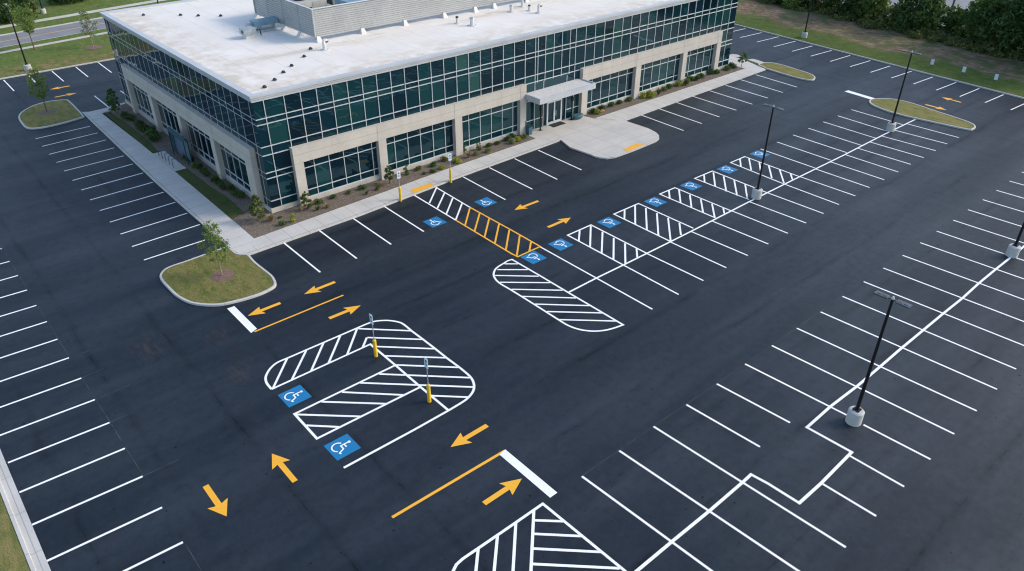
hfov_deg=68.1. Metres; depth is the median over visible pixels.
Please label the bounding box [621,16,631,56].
window
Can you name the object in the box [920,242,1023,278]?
road line
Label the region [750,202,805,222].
road line
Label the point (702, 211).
hatched marking
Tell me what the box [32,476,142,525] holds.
road line
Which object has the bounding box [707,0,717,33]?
window
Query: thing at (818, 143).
road line
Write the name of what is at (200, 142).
window
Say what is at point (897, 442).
road line
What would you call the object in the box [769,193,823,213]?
road line
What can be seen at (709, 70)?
shrub
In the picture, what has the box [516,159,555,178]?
road line
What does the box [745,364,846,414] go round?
road line
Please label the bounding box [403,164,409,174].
shrub
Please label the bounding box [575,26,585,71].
window
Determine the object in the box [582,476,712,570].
road line
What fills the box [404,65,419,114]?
window
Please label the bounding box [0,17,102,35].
kerb
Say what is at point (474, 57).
window
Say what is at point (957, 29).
bush
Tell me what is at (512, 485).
painted arrow
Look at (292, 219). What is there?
shrub
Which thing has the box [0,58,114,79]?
kerb
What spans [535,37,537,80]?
window
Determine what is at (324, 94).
window
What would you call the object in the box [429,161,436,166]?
shrub
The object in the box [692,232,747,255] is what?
road line
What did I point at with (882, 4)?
tree
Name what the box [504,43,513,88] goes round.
window
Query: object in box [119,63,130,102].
window
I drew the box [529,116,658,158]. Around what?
plaza
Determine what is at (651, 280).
road line
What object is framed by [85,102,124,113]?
sidewalk
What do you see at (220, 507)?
painted arrow
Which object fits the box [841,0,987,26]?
street
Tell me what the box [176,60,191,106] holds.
window
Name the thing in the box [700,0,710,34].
window
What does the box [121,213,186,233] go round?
road line
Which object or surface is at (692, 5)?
window
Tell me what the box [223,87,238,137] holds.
window
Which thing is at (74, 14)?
sidewalk
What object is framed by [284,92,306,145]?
window
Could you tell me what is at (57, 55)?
back lawn
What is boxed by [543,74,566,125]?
window
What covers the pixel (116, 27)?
window
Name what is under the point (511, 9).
vent pipe
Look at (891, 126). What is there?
parking lot lamp
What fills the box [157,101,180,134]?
window
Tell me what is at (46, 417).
road line
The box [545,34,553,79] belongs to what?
window
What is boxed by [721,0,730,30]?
window
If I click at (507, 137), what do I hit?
shrub
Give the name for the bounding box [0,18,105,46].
road
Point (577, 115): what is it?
planter
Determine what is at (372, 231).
road line
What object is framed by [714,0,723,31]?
window
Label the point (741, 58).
young tree
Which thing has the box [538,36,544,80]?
window
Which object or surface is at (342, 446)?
accessible parking symbol
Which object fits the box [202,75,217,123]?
window
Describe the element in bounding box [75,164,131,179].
road line
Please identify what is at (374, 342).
bollard sign
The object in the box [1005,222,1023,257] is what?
parking lot lamp
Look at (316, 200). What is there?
shrub
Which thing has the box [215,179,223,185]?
shrub
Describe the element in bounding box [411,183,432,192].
tactile pad
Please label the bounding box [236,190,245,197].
shrub
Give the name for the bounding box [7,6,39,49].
young tree
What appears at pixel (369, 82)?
window
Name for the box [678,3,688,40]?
window
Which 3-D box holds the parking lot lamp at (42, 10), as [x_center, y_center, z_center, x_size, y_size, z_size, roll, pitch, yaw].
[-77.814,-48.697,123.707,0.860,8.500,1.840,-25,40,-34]
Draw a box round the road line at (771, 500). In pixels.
[654,426,845,547]
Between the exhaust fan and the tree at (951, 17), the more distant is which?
the tree at (951, 17)
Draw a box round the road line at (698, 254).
[670,242,726,267]
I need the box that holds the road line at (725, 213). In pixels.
[569,119,915,291]
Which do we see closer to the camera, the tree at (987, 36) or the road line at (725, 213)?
the road line at (725, 213)
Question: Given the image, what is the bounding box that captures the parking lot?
[0,25,1023,570]
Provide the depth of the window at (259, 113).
60.73 m
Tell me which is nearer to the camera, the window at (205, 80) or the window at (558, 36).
the window at (205, 80)
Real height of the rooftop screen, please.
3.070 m
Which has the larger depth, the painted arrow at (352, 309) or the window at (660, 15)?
the window at (660, 15)
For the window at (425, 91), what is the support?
in the office building
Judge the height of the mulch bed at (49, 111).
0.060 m
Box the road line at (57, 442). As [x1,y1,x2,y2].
[8,422,108,462]
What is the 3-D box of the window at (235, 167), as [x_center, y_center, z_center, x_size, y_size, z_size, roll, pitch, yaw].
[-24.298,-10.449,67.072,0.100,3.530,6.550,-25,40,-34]
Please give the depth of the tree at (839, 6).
122.69 m
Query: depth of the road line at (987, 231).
62.06 m
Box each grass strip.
[104,113,157,152]
[175,168,243,218]
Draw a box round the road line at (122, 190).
[90,182,152,199]
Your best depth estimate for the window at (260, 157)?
63.18 m
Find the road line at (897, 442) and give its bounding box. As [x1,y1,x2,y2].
[863,424,930,459]
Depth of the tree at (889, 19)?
116.54 m
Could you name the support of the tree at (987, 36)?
on the grass bank
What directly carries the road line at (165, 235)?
on the parking lot
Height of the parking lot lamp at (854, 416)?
8.500 m
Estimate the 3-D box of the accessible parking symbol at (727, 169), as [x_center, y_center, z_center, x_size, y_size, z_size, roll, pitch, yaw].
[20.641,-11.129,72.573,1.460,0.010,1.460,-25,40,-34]
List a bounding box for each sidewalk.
[0,0,164,27]
[0,32,107,53]
[82,112,253,253]
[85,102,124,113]
[249,139,560,254]
[594,56,765,120]
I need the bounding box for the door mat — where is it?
[549,121,565,126]
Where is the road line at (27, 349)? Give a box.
[0,339,57,358]
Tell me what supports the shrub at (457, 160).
on the mulch bed at (254, 226)
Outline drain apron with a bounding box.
[748,59,763,63]
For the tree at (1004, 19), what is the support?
on the grass bank
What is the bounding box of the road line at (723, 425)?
[686,404,759,446]
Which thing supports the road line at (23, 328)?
on the parking lot
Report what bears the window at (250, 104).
in the office building
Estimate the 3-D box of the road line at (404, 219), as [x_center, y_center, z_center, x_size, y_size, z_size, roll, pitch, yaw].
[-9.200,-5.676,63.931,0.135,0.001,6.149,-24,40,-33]
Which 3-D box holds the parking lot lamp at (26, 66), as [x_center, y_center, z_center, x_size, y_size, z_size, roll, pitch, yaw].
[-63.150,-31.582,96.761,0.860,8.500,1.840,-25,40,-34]
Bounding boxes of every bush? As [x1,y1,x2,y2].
[18,0,37,15]
[45,0,86,4]
[782,0,808,7]
[799,0,826,10]
[948,11,974,36]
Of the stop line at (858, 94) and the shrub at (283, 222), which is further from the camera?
the stop line at (858, 94)
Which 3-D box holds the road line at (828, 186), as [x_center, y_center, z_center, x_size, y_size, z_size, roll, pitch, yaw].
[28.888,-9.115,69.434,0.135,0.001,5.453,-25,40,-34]
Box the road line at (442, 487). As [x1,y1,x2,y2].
[391,450,503,517]
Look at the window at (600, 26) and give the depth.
82.38 m
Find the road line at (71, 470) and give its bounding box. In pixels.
[19,448,124,492]
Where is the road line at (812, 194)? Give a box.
[785,184,838,204]
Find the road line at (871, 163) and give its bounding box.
[847,155,897,171]
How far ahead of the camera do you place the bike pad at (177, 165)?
73.66 m
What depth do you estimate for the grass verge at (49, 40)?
111.39 m
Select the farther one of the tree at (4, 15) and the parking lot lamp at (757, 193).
the tree at (4, 15)
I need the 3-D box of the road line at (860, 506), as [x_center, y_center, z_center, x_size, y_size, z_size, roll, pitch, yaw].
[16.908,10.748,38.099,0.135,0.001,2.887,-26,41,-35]
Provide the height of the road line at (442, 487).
0.001 m
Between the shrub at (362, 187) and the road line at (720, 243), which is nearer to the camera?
the road line at (720, 243)
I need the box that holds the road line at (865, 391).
[772,345,954,433]
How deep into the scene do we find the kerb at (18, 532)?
36.30 m
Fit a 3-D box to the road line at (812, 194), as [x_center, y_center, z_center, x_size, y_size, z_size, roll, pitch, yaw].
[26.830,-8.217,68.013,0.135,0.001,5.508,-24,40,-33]
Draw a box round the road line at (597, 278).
[540,247,651,308]
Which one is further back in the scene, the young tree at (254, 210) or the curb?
the young tree at (254, 210)
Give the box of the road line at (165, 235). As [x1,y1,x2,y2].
[132,224,199,246]
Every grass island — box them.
[20,100,81,127]
[162,250,273,303]
[760,63,813,78]
[871,99,973,128]
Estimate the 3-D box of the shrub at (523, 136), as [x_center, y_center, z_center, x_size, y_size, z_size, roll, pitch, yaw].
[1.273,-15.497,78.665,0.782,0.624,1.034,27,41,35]
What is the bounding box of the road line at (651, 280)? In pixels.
[624,265,678,294]
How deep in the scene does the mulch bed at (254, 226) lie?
66.75 m
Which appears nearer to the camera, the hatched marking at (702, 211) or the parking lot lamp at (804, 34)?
the hatched marking at (702, 211)
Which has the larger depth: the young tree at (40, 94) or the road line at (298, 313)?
the young tree at (40, 94)
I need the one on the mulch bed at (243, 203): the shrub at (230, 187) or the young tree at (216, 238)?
the shrub at (230, 187)
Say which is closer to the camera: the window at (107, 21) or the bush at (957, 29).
the window at (107, 21)
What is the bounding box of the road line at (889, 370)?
[797,328,976,410]
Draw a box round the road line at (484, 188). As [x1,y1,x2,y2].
[463,177,505,199]
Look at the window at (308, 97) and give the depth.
63.10 m
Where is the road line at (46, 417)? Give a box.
[0,399,94,435]
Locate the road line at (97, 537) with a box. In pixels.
[47,507,161,561]
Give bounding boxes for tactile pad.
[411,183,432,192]
[623,143,642,150]
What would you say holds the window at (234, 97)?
in the office building
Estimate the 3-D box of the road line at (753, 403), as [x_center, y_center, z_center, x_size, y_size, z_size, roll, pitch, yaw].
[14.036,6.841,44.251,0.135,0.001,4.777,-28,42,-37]
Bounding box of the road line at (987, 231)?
[953,220,1023,242]
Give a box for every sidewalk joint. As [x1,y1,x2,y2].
[93,120,230,245]
[254,141,552,250]
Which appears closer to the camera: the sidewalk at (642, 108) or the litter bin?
the litter bin
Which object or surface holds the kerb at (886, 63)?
on the parking lot
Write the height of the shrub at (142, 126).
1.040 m
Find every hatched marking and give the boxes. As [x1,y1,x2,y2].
[264,320,474,468]
[414,187,469,219]
[452,502,626,570]
[455,207,541,256]
[493,259,623,331]
[567,224,646,264]
[614,203,692,241]
[660,187,731,217]
[694,171,767,199]
[730,156,799,183]
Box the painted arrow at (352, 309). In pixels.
[328,305,360,318]
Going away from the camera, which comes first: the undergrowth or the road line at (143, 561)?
the road line at (143, 561)
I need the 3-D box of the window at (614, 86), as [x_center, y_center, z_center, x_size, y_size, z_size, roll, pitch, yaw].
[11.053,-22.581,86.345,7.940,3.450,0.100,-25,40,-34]
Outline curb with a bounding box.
[0,450,50,570]
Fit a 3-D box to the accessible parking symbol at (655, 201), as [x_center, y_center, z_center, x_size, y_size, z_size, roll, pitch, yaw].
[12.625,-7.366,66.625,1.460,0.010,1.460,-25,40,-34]
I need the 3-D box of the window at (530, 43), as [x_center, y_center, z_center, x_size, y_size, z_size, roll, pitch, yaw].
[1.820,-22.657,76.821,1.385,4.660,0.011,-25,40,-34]
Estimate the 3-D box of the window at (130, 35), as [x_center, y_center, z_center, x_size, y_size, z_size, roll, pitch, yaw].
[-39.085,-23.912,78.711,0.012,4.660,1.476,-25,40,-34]
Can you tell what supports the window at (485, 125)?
in the office building
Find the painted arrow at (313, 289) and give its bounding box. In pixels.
[305,281,335,293]
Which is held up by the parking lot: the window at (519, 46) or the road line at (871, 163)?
the road line at (871, 163)
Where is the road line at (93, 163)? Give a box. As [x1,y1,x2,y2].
[65,156,121,170]
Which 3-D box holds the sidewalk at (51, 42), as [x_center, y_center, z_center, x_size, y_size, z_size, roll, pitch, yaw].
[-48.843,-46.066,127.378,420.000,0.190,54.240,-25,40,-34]
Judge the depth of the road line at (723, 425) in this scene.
42.62 m
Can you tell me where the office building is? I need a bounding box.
[99,0,737,212]
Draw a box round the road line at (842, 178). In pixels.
[816,169,867,186]
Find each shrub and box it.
[120,111,131,118]
[124,114,137,120]
[133,120,143,128]
[138,123,149,131]
[143,125,156,136]
[146,128,160,137]
[147,133,159,141]
[193,163,203,168]
[202,169,210,176]
[209,174,219,181]
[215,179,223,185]
[218,183,226,189]
[226,183,236,189]
[230,190,239,195]
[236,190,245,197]
[265,213,273,220]
[278,220,286,225]
[289,213,295,221]
[313,198,323,204]
[358,184,366,189]
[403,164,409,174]
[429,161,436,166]
[440,156,447,161]
[452,157,461,163]
[463,141,466,152]
[475,142,481,149]
[503,135,511,141]
[508,137,515,143]
[520,133,528,138]
[640,92,647,97]
[646,90,654,97]
[674,80,681,85]
[682,78,690,85]
[706,68,714,73]
[729,62,737,68]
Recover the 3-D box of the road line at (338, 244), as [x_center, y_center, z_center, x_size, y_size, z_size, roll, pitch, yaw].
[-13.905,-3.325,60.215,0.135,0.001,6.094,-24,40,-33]
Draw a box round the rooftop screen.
[253,0,528,42]
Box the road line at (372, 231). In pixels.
[354,218,390,244]
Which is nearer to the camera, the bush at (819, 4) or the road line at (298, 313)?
the road line at (298, 313)
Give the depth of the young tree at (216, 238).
54.08 m
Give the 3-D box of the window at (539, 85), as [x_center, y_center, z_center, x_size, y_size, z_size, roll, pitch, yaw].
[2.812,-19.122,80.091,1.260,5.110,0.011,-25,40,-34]
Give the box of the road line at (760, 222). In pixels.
[732,211,787,233]
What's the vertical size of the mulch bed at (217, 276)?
0.060 m
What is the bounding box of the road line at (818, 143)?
[794,135,846,152]
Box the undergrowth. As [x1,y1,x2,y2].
[756,0,1023,61]
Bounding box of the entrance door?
[546,99,561,125]
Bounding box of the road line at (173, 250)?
[144,238,210,259]
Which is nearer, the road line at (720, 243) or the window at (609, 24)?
the road line at (720, 243)
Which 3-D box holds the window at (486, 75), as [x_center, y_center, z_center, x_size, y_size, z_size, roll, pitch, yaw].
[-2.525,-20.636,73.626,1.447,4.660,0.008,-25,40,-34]
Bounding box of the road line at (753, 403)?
[717,383,789,422]
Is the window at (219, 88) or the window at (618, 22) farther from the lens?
the window at (618, 22)
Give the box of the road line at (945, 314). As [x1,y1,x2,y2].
[864,281,1023,345]
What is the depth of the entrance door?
81.98 m
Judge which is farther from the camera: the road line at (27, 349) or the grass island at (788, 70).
the grass island at (788, 70)
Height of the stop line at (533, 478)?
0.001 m
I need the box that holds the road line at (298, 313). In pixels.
[254,295,343,331]
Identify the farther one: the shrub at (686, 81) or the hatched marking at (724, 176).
the shrub at (686, 81)
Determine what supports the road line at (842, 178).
on the parking lot
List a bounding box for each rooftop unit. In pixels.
[289,0,330,9]
[327,0,334,6]
[334,0,368,5]
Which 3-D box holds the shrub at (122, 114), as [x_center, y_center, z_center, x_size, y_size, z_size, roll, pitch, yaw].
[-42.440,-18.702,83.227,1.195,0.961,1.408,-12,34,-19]
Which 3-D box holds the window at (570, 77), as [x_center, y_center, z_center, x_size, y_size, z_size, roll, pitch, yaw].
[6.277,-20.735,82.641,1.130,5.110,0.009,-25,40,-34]
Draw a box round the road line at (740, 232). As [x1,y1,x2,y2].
[712,221,767,243]
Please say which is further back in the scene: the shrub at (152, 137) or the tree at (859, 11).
the tree at (859, 11)
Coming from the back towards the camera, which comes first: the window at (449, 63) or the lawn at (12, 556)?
the window at (449, 63)
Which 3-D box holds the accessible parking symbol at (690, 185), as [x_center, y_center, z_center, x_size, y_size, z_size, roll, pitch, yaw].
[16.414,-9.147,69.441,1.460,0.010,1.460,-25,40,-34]
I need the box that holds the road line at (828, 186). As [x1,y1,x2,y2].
[802,177,854,195]
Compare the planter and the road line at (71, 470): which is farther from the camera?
the planter
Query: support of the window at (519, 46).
in the office building
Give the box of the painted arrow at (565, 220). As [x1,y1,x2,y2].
[547,218,569,227]
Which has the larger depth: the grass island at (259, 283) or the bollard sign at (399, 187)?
the bollard sign at (399, 187)
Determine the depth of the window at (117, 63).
86.36 m
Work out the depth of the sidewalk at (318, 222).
66.63 m
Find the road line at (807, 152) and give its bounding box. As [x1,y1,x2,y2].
[778,142,829,159]
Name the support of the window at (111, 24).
in the office building
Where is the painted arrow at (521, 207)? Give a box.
[515,200,538,209]
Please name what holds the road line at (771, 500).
on the parking lot
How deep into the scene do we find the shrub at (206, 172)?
70.40 m
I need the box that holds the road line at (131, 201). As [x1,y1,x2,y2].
[100,192,162,210]
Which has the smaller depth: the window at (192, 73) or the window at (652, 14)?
the window at (192, 73)
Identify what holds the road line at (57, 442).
on the parking lot
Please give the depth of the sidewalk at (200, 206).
68.67 m
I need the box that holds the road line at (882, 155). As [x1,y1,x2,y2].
[858,148,908,163]
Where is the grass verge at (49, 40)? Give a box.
[0,28,106,51]
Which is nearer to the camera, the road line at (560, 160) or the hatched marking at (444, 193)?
the hatched marking at (444, 193)
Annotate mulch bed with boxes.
[38,109,55,114]
[84,45,102,49]
[108,103,256,212]
[210,270,234,281]
[232,135,535,237]
[583,67,744,117]
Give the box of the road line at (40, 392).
[0,378,80,407]
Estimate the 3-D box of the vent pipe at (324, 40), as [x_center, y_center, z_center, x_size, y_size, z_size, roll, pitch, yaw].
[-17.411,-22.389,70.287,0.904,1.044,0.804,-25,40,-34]
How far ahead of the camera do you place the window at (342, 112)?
64.71 m
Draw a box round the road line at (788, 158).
[761,149,814,167]
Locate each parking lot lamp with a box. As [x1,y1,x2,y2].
[3,3,31,70]
[39,0,46,13]
[751,104,783,199]
[801,0,811,37]
[845,290,911,426]
[886,50,921,131]
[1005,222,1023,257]
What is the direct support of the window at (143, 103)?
in the office building
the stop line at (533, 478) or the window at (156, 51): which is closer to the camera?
the stop line at (533, 478)
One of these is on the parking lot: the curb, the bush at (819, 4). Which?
the curb
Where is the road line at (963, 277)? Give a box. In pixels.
[902,255,1023,299]
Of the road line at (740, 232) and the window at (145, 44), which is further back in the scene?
the window at (145, 44)
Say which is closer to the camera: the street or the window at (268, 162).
the window at (268, 162)
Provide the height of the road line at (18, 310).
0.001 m
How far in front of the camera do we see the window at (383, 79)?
67.12 m
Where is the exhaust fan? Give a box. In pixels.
[239,26,261,38]
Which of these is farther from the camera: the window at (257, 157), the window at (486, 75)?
the window at (486, 75)
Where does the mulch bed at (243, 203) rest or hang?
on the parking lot
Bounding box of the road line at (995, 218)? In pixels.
[970,210,1021,226]
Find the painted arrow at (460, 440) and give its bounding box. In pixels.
[451,424,488,446]
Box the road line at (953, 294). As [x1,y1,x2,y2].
[883,268,1023,321]
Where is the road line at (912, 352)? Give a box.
[821,312,996,389]
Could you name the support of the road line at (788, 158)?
on the parking lot
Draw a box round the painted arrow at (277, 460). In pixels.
[272,454,296,482]
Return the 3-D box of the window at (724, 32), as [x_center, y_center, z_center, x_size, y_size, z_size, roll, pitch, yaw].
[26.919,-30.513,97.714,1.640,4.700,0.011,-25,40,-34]
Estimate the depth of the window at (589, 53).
81.58 m
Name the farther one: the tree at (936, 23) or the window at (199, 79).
the tree at (936, 23)
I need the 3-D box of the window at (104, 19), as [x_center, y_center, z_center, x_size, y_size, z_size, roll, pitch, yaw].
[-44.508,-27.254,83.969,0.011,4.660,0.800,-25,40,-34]
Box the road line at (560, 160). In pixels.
[538,150,581,169]
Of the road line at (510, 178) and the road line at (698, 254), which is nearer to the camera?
the road line at (698, 254)
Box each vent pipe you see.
[320,38,328,50]
[467,17,476,26]
[507,4,514,12]
[535,3,541,13]
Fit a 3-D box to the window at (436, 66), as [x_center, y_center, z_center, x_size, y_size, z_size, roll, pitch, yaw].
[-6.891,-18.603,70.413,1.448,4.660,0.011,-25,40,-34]
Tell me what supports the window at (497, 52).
in the office building
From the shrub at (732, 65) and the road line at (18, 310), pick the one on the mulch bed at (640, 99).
the shrub at (732, 65)
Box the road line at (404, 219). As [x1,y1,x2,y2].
[385,206,423,231]
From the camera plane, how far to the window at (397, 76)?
67.93 m
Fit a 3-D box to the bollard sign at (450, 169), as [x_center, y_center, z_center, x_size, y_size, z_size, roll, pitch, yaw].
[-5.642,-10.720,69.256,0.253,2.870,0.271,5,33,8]
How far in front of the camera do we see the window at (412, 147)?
71.87 m
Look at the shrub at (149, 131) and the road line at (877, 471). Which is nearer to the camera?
the road line at (877, 471)
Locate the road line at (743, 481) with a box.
[635,245,1023,570]
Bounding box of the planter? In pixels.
[573,113,582,118]
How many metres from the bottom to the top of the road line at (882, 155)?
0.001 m
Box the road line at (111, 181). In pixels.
[82,173,141,189]
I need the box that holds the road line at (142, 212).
[111,202,174,221]
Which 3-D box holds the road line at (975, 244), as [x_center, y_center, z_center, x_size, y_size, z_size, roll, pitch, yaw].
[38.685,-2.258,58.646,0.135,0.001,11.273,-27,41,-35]
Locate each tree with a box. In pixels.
[0,0,29,24]
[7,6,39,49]
[26,68,48,111]
[78,11,97,46]
[105,88,119,113]
[197,219,229,274]
[248,194,264,220]
[300,191,312,208]
[383,165,393,183]
[737,51,747,66]
[822,0,859,12]
[842,0,880,17]
[856,0,891,19]
[875,5,904,27]
[893,0,941,32]
[907,0,949,30]
[940,4,967,32]
[961,0,1007,41]
[975,0,1023,48]
[992,0,1023,56]
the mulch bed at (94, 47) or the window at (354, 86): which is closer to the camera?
the window at (354, 86)
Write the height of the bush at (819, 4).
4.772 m
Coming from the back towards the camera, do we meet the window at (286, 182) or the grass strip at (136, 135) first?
the grass strip at (136, 135)
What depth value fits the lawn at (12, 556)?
35.42 m
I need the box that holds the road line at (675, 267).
[648,254,702,280]
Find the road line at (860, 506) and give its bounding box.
[822,483,876,516]
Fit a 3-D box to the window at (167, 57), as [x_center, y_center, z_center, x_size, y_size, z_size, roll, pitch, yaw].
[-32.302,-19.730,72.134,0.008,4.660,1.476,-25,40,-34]
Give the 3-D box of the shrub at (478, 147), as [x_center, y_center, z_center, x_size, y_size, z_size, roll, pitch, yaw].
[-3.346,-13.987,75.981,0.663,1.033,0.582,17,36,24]
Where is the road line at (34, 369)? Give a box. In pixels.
[0,357,68,381]
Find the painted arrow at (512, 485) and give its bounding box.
[483,479,520,504]
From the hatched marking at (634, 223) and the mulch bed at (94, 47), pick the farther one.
the mulch bed at (94, 47)
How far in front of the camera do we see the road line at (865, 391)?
44.99 m
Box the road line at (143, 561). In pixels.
[123,541,182,570]
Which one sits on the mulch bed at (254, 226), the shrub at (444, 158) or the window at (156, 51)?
the shrub at (444, 158)
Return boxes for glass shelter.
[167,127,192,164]
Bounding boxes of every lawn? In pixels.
[0,0,150,25]
[0,33,113,77]
[0,493,30,570]
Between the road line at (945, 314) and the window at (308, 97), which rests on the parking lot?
the road line at (945, 314)
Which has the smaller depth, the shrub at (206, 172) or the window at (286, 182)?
the window at (286, 182)
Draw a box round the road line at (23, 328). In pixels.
[0,321,46,336]
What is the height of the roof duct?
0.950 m
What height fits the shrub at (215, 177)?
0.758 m
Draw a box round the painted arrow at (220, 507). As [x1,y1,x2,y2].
[203,484,227,515]
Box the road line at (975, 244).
[937,231,1023,260]
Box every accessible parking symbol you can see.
[278,385,311,406]
[324,434,360,460]
[423,216,446,227]
[475,197,496,206]
[521,251,545,263]
[549,238,572,250]
[598,217,620,227]
[644,197,666,206]
[680,181,701,190]
[718,165,737,173]
[750,150,769,157]
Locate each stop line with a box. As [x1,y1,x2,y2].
[227,306,256,332]
[499,450,556,496]
[845,90,872,98]
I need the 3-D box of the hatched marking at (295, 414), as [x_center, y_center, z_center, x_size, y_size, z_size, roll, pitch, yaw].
[-8.616,5.752,45.908,9.899,0.008,10.762,-25,40,-34]
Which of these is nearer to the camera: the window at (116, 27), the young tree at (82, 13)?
the window at (116, 27)
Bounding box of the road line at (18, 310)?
[0,305,35,316]
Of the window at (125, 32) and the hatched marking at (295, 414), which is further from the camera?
the window at (125, 32)
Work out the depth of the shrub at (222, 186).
68.08 m
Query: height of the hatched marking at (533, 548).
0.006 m
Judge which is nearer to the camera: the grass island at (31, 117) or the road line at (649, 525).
the road line at (649, 525)
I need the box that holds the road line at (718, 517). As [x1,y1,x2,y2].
[619,450,799,570]
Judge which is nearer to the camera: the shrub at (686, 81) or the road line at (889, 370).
the road line at (889, 370)
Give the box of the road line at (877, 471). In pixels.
[850,456,903,486]
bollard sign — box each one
[369,314,377,356]
[397,171,401,201]
[424,357,430,402]
[448,153,451,182]
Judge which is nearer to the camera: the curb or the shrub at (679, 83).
the curb
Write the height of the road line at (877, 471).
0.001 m
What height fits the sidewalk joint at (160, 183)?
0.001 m
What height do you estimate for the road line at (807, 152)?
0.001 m
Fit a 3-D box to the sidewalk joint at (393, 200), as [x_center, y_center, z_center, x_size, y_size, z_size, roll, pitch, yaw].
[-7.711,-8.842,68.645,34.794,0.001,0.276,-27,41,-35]
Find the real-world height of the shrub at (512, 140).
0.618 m
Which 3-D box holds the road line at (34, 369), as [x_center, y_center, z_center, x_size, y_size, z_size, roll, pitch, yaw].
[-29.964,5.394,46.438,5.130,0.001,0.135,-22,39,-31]
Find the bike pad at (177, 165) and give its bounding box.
[152,151,184,170]
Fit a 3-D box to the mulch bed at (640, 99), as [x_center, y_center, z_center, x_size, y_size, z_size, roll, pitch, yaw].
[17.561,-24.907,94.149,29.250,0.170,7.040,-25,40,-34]
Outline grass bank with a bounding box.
[734,0,1023,96]
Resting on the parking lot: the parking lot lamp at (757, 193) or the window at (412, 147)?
the parking lot lamp at (757, 193)
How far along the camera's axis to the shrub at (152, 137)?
77.49 m
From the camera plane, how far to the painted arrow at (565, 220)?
63.46 m
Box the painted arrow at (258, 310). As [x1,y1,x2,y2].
[248,302,280,315]
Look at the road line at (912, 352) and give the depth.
48.23 m
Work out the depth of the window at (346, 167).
67.17 m
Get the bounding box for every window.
[104,19,116,59]
[106,20,120,63]
[109,21,123,63]
[114,24,127,64]
[115,59,128,100]
[119,27,132,67]
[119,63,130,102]
[123,30,137,70]
[128,32,142,74]
[132,83,153,119]
[133,35,146,76]
[138,38,151,80]
[143,41,157,84]
[148,44,162,87]
[153,47,168,91]
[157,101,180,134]
[159,50,173,94]
[164,53,179,98]
[170,57,185,102]
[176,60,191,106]
[182,63,197,110]
[186,121,215,166]
[189,67,203,114]
[195,71,210,118]
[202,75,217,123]
[208,78,224,128]
[215,82,231,132]
[220,144,250,192]
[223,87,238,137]
[230,91,245,141]
[238,96,257,154]
[248,101,262,157]
[252,101,271,157]
[255,152,266,203]
[258,154,271,207]
[263,155,280,207]
[264,96,290,152]
[273,151,297,204]
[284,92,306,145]
[300,89,321,141]
[304,141,378,196]
[316,85,336,137]
[332,82,351,133]
[347,78,365,129]
[362,75,379,125]
[376,72,393,121]
[386,120,452,170]
[391,68,406,117]
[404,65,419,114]
[418,62,431,110]
[431,59,444,107]
[444,56,456,104]
[456,54,468,100]
[462,101,516,146]
[468,51,479,97]
[480,48,491,94]
[492,45,502,91]
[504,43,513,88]
[515,40,524,85]
[525,38,534,83]
[526,83,533,128]
[534,81,542,128]
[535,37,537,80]
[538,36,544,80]
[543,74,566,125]
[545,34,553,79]
[553,32,561,77]
[562,30,569,73]
[566,73,573,118]
[569,29,575,73]
[573,70,579,114]
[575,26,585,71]
[585,24,594,66]
[587,68,632,108]
[594,22,604,63]
[603,20,613,61]
[612,18,622,58]
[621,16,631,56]
[629,14,639,54]
[638,12,648,51]
[639,54,679,91]
[646,10,656,49]
[654,8,664,47]
[662,6,672,45]
[670,4,680,43]
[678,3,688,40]
[685,1,695,38]
[685,44,713,77]
[692,0,703,37]
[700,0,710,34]
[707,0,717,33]
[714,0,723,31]
[718,31,726,66]
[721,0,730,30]
[722,28,733,65]
[728,0,737,28]
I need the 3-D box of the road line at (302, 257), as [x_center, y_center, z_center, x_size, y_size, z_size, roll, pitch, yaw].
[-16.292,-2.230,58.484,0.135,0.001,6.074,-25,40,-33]
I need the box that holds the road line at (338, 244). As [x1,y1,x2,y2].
[320,230,356,258]
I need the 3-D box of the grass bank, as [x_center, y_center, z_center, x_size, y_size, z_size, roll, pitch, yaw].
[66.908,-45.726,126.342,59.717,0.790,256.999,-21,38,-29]
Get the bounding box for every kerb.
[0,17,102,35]
[0,28,104,47]
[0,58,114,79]
[0,480,35,570]
[18,99,84,129]
[159,246,276,306]
[734,24,1023,98]
[758,62,814,80]
[869,98,975,130]
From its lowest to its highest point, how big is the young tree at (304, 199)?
1.685 m
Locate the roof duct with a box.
[245,16,278,32]
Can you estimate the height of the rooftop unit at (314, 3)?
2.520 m
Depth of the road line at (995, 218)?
64.02 m
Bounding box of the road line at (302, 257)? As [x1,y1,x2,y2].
[284,243,320,271]
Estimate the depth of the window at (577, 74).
83.62 m
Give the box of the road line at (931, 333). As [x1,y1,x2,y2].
[842,296,1016,368]
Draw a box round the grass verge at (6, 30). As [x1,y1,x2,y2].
[0,0,179,34]
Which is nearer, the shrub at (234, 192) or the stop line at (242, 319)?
the stop line at (242, 319)
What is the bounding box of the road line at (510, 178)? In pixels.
[489,167,531,188]
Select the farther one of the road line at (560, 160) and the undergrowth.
the undergrowth
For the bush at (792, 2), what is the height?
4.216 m
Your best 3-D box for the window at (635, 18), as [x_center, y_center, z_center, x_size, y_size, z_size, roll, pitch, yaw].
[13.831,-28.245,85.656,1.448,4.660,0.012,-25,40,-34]
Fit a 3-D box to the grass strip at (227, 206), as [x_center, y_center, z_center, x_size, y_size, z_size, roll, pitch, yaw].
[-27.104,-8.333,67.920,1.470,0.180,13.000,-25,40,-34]
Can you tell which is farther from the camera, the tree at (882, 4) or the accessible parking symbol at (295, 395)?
the tree at (882, 4)
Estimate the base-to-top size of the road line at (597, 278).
0.001 m
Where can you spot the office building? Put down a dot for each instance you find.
(349, 110)
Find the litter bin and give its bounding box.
[525,125,532,134]

